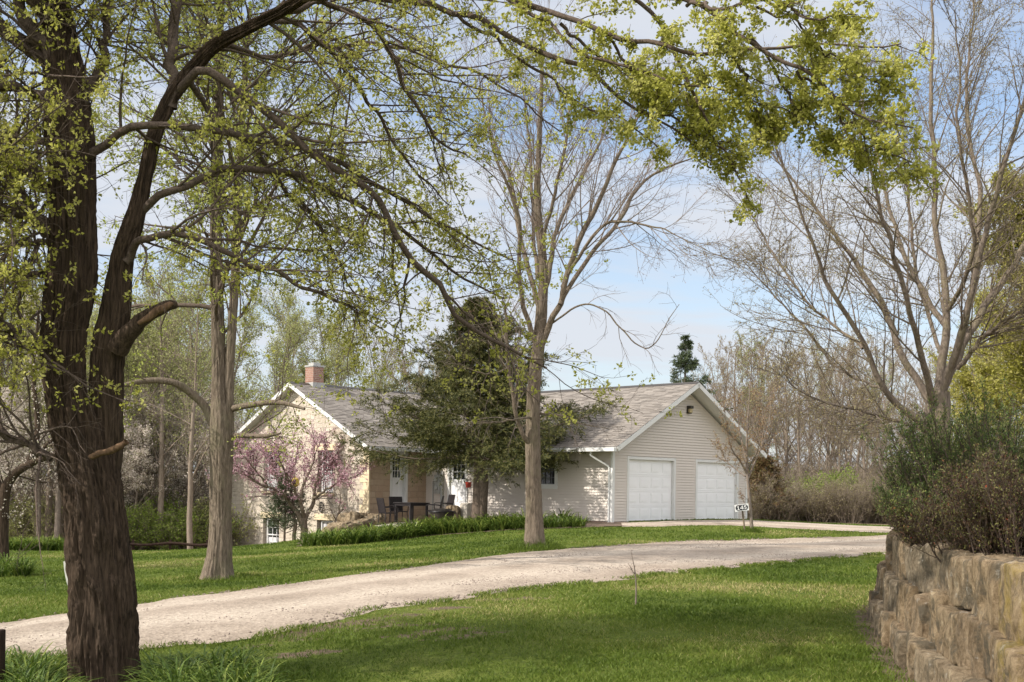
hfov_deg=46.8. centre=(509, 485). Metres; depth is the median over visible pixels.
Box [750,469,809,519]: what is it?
woodland shrub
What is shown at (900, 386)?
woodland tree
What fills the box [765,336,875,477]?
woodland tree
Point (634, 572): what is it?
sapling
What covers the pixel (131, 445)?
woodland tree
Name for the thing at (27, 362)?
woodland tree
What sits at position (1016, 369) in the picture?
willow tree
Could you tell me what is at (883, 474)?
woodland shrub
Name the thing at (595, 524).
planting bed
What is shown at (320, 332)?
woodland tree
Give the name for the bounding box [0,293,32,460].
woodland tree
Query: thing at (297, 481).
bird feeder
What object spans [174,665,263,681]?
daylily clump
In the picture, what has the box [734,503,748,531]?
number sign
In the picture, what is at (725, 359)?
woodland tree
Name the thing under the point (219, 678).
daylily clump
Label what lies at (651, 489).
garage door
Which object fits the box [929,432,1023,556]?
barberry shrub
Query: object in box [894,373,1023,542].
broom shrub
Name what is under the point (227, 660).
daylily clump
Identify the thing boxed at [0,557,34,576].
daylily clump
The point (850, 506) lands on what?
woodland shrub
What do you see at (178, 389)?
woodland tree
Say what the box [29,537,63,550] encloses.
daylily clump
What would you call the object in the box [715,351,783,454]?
woodland tree
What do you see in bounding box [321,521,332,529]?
window
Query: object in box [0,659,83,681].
daylily clump
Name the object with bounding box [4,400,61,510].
woodland tree
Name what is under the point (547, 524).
daylily clump
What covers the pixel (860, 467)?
woodland shrub
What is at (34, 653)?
daylily clump
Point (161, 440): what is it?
woodland tree
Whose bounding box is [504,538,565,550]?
tall grass
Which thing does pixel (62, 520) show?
woodland shrub
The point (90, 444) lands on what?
shade tree
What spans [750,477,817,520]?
woodland shrub
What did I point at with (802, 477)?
woodland shrub
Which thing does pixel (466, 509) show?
stone plinth
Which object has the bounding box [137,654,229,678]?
daylily clump
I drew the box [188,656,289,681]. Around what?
daylily clump
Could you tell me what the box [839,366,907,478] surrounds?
woodland tree
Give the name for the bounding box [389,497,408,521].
patio chair
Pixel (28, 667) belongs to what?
daylily clump
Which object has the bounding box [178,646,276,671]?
daylily clump
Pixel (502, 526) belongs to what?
daylily clump
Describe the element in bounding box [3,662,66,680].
daylily clump
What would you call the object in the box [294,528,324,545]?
daylily clump
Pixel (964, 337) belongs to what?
vase shaped tree
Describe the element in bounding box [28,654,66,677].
daylily clump
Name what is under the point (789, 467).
woodland shrub
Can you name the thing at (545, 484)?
window
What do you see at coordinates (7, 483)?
apple tree
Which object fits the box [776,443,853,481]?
woodland shrub
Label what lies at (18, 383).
woodland tree
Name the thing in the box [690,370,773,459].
woodland tree
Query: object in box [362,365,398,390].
woodland tree
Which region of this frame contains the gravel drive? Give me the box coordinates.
[0,535,885,656]
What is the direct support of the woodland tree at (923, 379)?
on the lawn ground at (431, 673)
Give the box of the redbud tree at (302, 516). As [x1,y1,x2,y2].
[205,415,374,539]
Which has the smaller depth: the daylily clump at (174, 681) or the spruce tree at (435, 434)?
the daylily clump at (174, 681)
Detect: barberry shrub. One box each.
[868,476,910,529]
[872,479,959,546]
[898,464,1023,562]
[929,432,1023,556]
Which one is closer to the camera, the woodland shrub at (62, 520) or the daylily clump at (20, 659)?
the daylily clump at (20, 659)
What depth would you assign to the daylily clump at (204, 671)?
11.89 m
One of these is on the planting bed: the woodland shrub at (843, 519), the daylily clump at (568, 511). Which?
the daylily clump at (568, 511)
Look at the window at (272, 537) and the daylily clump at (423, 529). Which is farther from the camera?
the window at (272, 537)
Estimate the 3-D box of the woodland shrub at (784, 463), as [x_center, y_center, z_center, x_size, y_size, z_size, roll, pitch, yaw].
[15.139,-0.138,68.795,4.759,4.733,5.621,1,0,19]
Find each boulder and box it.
[326,517,374,530]
[337,511,366,521]
[363,513,386,524]
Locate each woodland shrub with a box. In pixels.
[9,490,64,539]
[9,492,63,538]
[10,493,54,522]
[14,471,54,506]
[23,499,64,539]
[35,486,135,537]
[122,480,167,549]
[124,486,180,549]
[125,491,196,549]
[125,496,170,549]
[139,507,206,549]
[150,501,243,549]
[152,491,207,548]
[164,482,209,548]
[170,484,201,548]
[178,493,258,548]
[747,472,791,519]
[747,486,790,519]
[748,459,802,511]
[750,451,823,481]
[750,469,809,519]
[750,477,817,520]
[752,488,791,519]
[752,490,789,519]
[769,457,821,520]
[774,451,802,476]
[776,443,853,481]
[776,470,859,521]
[781,452,845,519]
[783,444,853,473]
[785,473,843,521]
[786,482,815,520]
[786,495,823,520]
[787,468,854,484]
[788,485,857,522]
[789,462,872,521]
[791,480,827,521]
[794,467,843,519]
[802,467,856,519]
[803,457,859,476]
[804,456,870,520]
[804,485,854,522]
[806,471,880,522]
[817,478,875,523]
[819,474,861,521]
[831,451,896,480]
[831,473,885,523]
[841,453,887,477]
[842,468,885,522]
[845,467,911,523]
[847,481,885,523]
[850,483,885,522]
[867,479,886,517]
[868,466,914,486]
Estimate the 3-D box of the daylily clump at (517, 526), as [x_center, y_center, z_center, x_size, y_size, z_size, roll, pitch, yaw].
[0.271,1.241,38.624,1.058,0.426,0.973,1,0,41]
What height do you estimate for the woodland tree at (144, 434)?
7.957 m
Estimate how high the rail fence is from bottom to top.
0.736 m
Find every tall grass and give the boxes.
[171,571,262,582]
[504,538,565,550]
[616,602,653,608]
[738,525,764,532]
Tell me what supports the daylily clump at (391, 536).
on the planting bed
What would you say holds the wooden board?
attached to the shade tree at (90, 444)
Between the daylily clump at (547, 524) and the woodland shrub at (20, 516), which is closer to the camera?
the daylily clump at (547, 524)
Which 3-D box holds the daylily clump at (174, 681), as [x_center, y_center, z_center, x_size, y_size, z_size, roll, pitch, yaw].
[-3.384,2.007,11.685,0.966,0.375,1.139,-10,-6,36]
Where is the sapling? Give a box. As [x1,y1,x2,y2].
[628,553,637,603]
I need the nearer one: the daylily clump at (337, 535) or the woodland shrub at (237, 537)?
the daylily clump at (337, 535)
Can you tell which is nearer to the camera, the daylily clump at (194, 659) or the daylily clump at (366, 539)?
the daylily clump at (194, 659)
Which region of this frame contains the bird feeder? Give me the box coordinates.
[292,470,298,486]
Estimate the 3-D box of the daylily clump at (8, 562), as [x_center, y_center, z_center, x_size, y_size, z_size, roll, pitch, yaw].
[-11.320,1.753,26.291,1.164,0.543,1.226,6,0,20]
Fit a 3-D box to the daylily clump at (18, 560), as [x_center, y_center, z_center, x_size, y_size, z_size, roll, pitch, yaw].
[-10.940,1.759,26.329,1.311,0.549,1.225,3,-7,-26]
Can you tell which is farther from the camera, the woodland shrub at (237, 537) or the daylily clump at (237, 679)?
the woodland shrub at (237, 537)
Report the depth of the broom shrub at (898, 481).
14.80 m
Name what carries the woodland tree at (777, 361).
on the lawn ground at (431, 673)
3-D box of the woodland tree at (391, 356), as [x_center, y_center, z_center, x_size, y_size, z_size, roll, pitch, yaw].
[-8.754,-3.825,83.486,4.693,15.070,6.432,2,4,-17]
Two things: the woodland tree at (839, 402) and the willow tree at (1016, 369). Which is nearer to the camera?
the willow tree at (1016, 369)
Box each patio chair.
[376,498,398,523]
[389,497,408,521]
[425,496,443,515]
[434,494,455,508]
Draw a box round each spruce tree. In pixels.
[325,294,623,519]
[652,333,778,517]
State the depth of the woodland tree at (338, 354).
88.35 m
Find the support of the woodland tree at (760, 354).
on the lawn ground at (431, 673)
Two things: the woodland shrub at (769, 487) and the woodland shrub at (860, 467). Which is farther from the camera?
the woodland shrub at (860, 467)
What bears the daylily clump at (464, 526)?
on the planting bed
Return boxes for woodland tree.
[0,279,44,525]
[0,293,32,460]
[0,312,40,423]
[0,373,45,494]
[0,383,54,500]
[1,257,95,537]
[1,282,45,492]
[1,297,55,539]
[3,305,123,538]
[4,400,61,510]
[11,360,42,503]
[53,301,190,460]
[53,389,181,507]
[86,264,211,505]
[86,292,137,374]
[87,255,210,549]
[121,414,187,549]
[123,379,239,547]
[123,394,206,549]
[124,249,255,547]
[124,271,226,549]
[125,307,242,491]
[125,314,194,549]
[131,291,170,316]
[144,274,211,494]
[147,393,242,505]
[154,311,209,494]
[193,308,267,487]
[203,299,279,458]
[235,276,341,419]
[236,301,324,429]
[256,359,303,399]
[262,289,330,389]
[285,299,367,386]
[286,319,382,387]
[314,310,370,385]
[344,324,440,391]
[354,324,407,391]
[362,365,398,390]
[375,313,451,392]
[379,351,425,390]
[389,354,421,390]
[408,353,438,391]
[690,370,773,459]
[697,343,793,466]
[702,334,749,426]
[710,336,782,439]
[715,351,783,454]
[727,330,797,451]
[731,328,781,451]
[733,353,839,473]
[734,345,796,455]
[757,356,841,474]
[764,337,829,519]
[764,355,796,461]
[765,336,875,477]
[780,338,860,461]
[791,359,860,469]
[792,351,876,466]
[801,339,851,471]
[805,330,899,472]
[818,367,888,477]
[823,337,906,463]
[826,380,899,485]
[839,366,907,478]
[849,353,908,472]
[850,325,972,471]
[851,347,921,471]
[857,369,902,483]
[864,370,934,461]
[892,359,934,440]
[898,343,955,415]
[920,276,1023,448]
[952,337,1022,445]
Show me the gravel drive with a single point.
(167, 620)
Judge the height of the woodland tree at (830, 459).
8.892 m
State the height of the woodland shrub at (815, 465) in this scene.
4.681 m
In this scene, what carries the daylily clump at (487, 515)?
on the planting bed
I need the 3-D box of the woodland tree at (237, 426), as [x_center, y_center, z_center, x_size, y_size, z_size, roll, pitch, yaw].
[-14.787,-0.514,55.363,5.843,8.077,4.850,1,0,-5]
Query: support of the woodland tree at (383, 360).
on the lawn ground at (431, 673)
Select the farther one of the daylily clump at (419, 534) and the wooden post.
the daylily clump at (419, 534)
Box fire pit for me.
[429,508,454,520]
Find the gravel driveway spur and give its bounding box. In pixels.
[622,520,893,532]
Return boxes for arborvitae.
[747,449,804,519]
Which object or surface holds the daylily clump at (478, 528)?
on the planting bed
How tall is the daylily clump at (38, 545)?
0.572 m
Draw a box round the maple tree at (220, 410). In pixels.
[49,0,420,579]
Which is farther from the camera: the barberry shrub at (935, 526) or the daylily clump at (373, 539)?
the daylily clump at (373, 539)
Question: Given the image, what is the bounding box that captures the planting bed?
[297,522,627,545]
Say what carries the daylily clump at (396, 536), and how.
on the planting bed
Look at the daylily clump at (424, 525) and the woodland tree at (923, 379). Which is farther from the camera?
the woodland tree at (923, 379)
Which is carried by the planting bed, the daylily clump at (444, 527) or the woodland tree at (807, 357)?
the daylily clump at (444, 527)
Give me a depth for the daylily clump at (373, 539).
37.64 m
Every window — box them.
[267,452,279,489]
[267,518,278,542]
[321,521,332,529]
[322,451,333,491]
[541,452,557,488]
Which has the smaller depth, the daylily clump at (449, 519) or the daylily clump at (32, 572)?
the daylily clump at (32, 572)
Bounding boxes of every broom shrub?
[857,399,1023,507]
[872,432,1018,533]
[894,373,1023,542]
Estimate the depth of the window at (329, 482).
46.45 m
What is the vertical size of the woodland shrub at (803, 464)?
3.649 m
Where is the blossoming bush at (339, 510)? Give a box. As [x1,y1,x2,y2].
[305,484,350,522]
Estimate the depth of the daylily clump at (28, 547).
43.31 m
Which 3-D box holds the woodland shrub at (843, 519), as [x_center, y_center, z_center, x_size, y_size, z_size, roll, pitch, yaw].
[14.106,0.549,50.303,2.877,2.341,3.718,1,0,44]
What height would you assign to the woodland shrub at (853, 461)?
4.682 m
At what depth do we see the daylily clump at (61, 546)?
43.40 m
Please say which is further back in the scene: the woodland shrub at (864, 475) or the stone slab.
the woodland shrub at (864, 475)
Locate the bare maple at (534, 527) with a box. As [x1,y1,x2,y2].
[411,0,777,547]
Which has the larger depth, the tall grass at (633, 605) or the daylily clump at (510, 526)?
the daylily clump at (510, 526)
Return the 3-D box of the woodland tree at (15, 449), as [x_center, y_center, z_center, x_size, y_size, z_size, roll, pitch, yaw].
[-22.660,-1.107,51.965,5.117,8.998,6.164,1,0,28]
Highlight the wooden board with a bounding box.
[63,561,67,585]
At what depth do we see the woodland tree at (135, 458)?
49.04 m
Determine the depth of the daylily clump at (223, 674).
11.69 m
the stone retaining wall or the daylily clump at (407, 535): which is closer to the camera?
the stone retaining wall
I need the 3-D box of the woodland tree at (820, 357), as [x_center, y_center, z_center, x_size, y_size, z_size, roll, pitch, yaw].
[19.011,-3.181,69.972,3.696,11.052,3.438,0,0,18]
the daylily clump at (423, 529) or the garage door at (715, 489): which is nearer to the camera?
the daylily clump at (423, 529)
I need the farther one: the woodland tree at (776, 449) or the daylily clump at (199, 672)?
the woodland tree at (776, 449)
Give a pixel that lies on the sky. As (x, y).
(703, 315)
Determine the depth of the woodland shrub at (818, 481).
55.19 m
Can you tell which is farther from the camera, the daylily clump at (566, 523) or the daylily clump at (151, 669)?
the daylily clump at (566, 523)
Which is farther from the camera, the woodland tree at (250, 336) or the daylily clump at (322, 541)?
the woodland tree at (250, 336)
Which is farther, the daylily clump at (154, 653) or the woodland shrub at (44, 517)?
the woodland shrub at (44, 517)
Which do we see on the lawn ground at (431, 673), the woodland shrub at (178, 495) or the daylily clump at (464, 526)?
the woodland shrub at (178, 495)
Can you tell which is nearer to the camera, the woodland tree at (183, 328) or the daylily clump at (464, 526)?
the daylily clump at (464, 526)
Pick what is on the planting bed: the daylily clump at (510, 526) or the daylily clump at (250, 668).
the daylily clump at (510, 526)
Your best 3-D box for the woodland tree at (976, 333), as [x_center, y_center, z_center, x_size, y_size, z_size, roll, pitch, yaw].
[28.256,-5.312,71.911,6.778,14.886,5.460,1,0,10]
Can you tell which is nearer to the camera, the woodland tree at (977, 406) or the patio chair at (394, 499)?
the patio chair at (394, 499)
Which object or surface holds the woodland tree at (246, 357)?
on the lawn ground at (431, 673)
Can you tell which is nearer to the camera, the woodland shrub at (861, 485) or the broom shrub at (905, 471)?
the broom shrub at (905, 471)
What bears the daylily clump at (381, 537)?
on the planting bed
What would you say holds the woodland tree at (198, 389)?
on the lawn ground at (431, 673)
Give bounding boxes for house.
[231,362,766,545]
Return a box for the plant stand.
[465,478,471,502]
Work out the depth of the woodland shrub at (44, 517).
50.80 m
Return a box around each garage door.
[626,456,675,521]
[695,459,738,518]
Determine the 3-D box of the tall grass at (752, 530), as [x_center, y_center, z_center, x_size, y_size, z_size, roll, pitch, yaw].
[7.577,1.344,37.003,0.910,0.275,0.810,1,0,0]
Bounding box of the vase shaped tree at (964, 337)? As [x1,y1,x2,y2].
[676,0,1023,456]
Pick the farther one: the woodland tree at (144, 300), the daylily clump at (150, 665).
the woodland tree at (144, 300)
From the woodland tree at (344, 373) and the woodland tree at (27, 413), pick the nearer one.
the woodland tree at (27, 413)
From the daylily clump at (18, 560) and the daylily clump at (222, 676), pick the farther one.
the daylily clump at (18, 560)
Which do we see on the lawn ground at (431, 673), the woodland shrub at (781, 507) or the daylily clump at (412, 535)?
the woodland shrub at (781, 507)
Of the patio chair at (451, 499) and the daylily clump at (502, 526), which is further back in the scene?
the patio chair at (451, 499)
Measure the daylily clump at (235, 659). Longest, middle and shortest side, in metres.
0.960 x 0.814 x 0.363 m
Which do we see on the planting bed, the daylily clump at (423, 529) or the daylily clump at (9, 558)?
the daylily clump at (423, 529)
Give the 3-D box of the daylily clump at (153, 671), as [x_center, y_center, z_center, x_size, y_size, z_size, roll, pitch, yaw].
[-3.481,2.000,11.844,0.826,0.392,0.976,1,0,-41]
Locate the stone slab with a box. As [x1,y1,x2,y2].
[445,505,460,518]
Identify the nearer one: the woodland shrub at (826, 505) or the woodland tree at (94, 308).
the woodland shrub at (826, 505)
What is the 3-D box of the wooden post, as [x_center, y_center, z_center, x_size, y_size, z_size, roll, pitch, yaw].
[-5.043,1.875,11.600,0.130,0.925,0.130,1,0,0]
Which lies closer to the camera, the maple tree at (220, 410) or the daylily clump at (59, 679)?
the daylily clump at (59, 679)
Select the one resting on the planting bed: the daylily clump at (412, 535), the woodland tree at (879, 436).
the daylily clump at (412, 535)
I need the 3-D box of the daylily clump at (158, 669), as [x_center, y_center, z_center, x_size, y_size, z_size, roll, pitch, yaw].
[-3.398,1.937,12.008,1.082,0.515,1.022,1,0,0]
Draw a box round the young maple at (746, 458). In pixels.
[707,382,781,527]
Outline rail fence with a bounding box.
[130,539,207,549]
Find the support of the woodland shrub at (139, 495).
on the lawn ground at (431, 673)
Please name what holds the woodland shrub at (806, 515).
on the lawn ground at (431, 673)
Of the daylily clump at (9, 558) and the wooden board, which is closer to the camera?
the wooden board
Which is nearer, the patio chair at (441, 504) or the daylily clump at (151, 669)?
the daylily clump at (151, 669)
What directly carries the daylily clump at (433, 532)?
on the planting bed
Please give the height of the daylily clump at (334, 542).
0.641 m
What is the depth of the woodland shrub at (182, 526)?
48.40 m
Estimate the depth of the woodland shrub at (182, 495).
53.59 m
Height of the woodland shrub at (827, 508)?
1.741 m
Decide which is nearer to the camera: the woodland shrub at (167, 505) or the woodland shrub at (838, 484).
the woodland shrub at (167, 505)
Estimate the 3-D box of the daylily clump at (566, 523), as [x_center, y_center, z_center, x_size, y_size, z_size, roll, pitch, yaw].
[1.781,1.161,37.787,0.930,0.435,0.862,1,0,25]
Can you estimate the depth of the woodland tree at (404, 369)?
84.97 m
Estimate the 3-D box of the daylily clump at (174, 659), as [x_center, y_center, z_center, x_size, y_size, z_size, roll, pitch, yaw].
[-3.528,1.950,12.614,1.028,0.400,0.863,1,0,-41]
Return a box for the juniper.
[254,469,315,540]
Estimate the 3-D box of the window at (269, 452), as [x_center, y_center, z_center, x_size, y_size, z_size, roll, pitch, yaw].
[-9.694,-0.595,48.902,1.000,1.590,0.100,1,0,44]
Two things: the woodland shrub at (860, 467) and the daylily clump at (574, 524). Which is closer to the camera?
the daylily clump at (574, 524)
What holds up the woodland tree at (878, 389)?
on the lawn ground at (431, 673)
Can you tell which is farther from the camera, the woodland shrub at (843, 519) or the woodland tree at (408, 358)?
the woodland tree at (408, 358)
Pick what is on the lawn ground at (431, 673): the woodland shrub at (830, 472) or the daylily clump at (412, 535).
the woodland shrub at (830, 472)
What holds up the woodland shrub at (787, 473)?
on the lawn ground at (431, 673)
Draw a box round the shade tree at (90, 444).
[0,0,946,681]
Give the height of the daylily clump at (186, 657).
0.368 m
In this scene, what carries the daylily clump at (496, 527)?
on the planting bed
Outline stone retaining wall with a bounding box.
[868,530,1023,681]
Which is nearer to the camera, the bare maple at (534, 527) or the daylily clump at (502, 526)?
the bare maple at (534, 527)
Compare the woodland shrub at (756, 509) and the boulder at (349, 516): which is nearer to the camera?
the boulder at (349, 516)
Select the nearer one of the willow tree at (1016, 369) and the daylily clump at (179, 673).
the daylily clump at (179, 673)
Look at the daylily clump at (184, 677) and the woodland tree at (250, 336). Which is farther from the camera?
the woodland tree at (250, 336)
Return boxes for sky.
[0,0,1023,475]
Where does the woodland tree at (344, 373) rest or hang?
on the lawn ground at (431, 673)
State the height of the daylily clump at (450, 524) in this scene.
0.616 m
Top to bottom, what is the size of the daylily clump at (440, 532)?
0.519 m
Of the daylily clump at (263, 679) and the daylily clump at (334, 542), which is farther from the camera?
the daylily clump at (334, 542)
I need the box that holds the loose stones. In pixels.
[0,536,885,648]
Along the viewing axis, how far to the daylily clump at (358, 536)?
37.16 m
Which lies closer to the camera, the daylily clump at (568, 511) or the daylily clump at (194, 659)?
the daylily clump at (194, 659)
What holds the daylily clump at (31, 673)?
on the lawn ground at (431, 673)
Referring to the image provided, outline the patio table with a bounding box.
[393,502,429,522]
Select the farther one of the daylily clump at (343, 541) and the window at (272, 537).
the window at (272, 537)
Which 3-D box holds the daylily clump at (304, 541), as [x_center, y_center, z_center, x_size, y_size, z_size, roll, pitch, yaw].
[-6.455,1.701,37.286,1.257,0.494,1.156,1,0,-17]
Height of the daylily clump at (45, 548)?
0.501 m
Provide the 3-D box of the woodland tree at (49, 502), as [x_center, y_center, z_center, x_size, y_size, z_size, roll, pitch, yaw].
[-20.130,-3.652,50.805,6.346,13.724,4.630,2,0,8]
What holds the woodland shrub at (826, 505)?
on the lawn ground at (431, 673)
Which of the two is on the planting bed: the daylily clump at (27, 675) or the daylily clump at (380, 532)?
the daylily clump at (380, 532)
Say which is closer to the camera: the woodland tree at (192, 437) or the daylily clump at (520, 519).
the daylily clump at (520, 519)
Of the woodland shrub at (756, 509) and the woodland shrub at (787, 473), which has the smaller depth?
the woodland shrub at (756, 509)
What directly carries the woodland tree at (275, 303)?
on the lawn ground at (431, 673)
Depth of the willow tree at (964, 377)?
36.26 m
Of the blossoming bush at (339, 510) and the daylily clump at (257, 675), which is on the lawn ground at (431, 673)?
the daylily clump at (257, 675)
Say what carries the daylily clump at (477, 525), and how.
on the planting bed
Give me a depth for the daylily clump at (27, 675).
11.76 m
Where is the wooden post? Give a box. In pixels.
[0,629,5,681]
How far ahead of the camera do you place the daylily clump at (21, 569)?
25.77 m
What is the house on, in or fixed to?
on the lawn ground at (431, 673)
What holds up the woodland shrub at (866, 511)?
on the lawn ground at (431, 673)
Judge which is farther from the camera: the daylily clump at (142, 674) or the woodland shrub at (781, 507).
the woodland shrub at (781, 507)
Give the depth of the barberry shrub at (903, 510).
12.67 m
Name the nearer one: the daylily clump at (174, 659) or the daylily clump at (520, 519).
the daylily clump at (174, 659)
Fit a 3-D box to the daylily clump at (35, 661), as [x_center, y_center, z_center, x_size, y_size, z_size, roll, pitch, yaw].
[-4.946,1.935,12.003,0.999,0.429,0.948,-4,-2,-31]
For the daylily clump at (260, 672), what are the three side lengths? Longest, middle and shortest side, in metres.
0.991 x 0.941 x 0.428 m
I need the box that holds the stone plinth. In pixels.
[460,503,471,518]
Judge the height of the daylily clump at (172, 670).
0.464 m
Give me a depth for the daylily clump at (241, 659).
12.60 m
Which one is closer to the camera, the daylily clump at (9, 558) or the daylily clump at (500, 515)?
the daylily clump at (9, 558)
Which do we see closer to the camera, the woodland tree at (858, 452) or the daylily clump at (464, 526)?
the daylily clump at (464, 526)
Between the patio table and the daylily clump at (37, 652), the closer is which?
the daylily clump at (37, 652)
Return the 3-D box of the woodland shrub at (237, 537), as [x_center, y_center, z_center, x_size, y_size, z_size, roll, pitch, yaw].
[-12.274,1.518,50.145,4.203,2.952,3.723,1,0,-13]
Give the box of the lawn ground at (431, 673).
[0,471,912,681]
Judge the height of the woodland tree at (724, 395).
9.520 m
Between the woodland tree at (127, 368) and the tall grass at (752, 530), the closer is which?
the tall grass at (752, 530)
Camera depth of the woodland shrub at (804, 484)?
52.48 m
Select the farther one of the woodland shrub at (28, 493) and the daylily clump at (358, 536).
the woodland shrub at (28, 493)
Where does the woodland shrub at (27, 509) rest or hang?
on the lawn ground at (431, 673)
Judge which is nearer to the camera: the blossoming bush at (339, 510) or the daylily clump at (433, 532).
the daylily clump at (433, 532)
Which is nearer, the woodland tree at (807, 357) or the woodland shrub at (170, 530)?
the woodland shrub at (170, 530)
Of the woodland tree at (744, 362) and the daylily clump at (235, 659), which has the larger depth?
the woodland tree at (744, 362)
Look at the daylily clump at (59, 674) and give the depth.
11.40 m
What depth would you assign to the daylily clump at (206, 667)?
12.04 m
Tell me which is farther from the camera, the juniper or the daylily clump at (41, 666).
the juniper
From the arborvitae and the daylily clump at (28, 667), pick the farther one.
the arborvitae
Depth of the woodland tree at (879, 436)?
56.71 m
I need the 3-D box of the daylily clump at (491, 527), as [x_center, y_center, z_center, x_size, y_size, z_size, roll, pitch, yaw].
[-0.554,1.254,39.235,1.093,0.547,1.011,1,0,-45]
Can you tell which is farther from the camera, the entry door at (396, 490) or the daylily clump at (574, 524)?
the entry door at (396, 490)
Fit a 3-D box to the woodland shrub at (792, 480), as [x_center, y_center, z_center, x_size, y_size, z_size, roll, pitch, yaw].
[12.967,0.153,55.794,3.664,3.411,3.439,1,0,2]
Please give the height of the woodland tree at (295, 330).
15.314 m
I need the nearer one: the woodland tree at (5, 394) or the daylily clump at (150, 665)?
the daylily clump at (150, 665)
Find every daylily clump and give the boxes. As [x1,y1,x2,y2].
[0,552,20,573]
[0,552,33,572]
[0,554,49,565]
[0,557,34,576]
[0,557,40,576]
[0,558,26,576]
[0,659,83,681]
[0,659,92,681]
[0,661,55,681]
[1,556,48,575]
[2,656,58,681]
[2,673,105,681]
[3,652,68,680]
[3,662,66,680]
[5,638,66,668]
[5,644,43,672]
[5,646,69,680]
[5,647,43,661]
[5,648,66,673]
[5,653,56,680]
[6,645,66,667]
[6,652,36,671]
[8,559,40,574]
[9,537,24,549]
[11,536,45,550]
[11,537,46,550]
[15,540,33,550]
[22,671,86,681]
[27,537,57,549]
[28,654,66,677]
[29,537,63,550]
[30,539,54,550]
[32,538,56,550]
[52,539,63,550]
[115,664,204,681]
[123,648,229,681]
[123,656,226,681]
[124,664,164,681]
[124,665,204,681]
[126,656,190,681]
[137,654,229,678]
[139,649,193,679]
[140,651,183,679]
[143,650,239,681]
[144,650,222,672]
[144,663,226,681]
[147,663,224,681]
[148,649,221,670]
[148,654,236,679]
[149,650,238,668]
[153,655,265,681]
[153,658,242,681]
[158,672,219,681]
[162,662,240,678]
[168,644,234,668]
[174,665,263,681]
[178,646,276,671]
[178,660,255,674]
[181,646,270,676]
[185,670,264,681]
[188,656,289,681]
[188,669,271,681]
[191,654,274,681]
[193,644,287,675]
[193,662,291,681]
[197,672,269,681]
[201,647,270,669]
[207,673,291,681]
[214,666,282,681]
[218,653,308,681]
[288,533,316,545]
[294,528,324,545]
[310,532,335,545]
[311,534,329,545]
[314,527,353,545]
[323,531,348,543]
[328,528,365,544]
[334,527,367,543]
[349,530,367,542]
[351,521,379,529]
[351,526,378,542]
[361,528,386,541]
[365,524,394,541]
[368,527,395,540]
[372,527,404,539]
[373,529,399,540]
[379,525,418,539]
[389,524,422,538]
[392,519,425,536]
[398,522,431,536]
[406,518,433,534]
[417,521,432,535]
[421,520,441,534]
[427,521,449,534]
[428,518,458,533]
[434,516,462,523]
[438,517,467,532]
[442,516,473,532]
[453,520,478,532]
[458,519,479,532]
[463,520,488,531]
[464,521,488,530]
[474,510,502,519]
[482,517,500,530]
[488,511,514,517]
[488,518,500,530]
[490,514,516,530]
[501,516,518,529]
[507,519,522,529]
[511,513,543,528]
[544,510,565,518]
[544,518,564,527]
[545,515,569,527]
[548,505,582,523]
[550,515,577,527]
[566,517,580,526]
[574,516,594,527]
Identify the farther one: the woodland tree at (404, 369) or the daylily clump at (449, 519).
the woodland tree at (404, 369)
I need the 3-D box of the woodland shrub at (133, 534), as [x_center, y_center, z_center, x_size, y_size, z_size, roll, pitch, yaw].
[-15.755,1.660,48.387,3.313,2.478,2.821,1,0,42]
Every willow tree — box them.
[923,286,1023,451]
[948,155,1023,416]
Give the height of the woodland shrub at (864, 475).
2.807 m
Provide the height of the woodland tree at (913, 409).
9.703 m
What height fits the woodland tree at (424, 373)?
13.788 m
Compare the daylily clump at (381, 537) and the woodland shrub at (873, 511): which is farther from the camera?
the woodland shrub at (873, 511)
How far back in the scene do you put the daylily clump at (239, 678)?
11.59 m
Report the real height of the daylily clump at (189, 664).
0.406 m
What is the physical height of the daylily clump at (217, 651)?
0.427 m
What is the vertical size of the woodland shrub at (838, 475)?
2.891 m
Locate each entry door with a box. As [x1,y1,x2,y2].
[390,451,407,501]
[447,459,467,506]
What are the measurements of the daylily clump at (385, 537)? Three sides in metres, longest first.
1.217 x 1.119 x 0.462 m
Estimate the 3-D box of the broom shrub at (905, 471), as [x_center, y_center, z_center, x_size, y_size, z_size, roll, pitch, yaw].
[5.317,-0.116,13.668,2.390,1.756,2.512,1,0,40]
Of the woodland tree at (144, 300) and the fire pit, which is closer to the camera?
the fire pit
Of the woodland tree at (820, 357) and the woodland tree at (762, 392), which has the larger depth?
the woodland tree at (762, 392)
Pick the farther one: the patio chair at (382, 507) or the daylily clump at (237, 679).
the patio chair at (382, 507)
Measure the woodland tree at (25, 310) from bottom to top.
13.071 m
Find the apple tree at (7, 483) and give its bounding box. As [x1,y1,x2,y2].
[0,283,133,561]
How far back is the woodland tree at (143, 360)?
53.37 m
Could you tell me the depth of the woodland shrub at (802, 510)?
52.12 m
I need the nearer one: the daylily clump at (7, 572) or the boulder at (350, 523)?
the daylily clump at (7, 572)
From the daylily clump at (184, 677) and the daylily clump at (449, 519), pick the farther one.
the daylily clump at (449, 519)
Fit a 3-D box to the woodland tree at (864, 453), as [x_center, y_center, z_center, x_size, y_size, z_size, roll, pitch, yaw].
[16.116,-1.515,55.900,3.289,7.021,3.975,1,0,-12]
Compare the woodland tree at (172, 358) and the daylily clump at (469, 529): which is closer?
the daylily clump at (469, 529)
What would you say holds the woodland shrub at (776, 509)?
on the lawn ground at (431, 673)

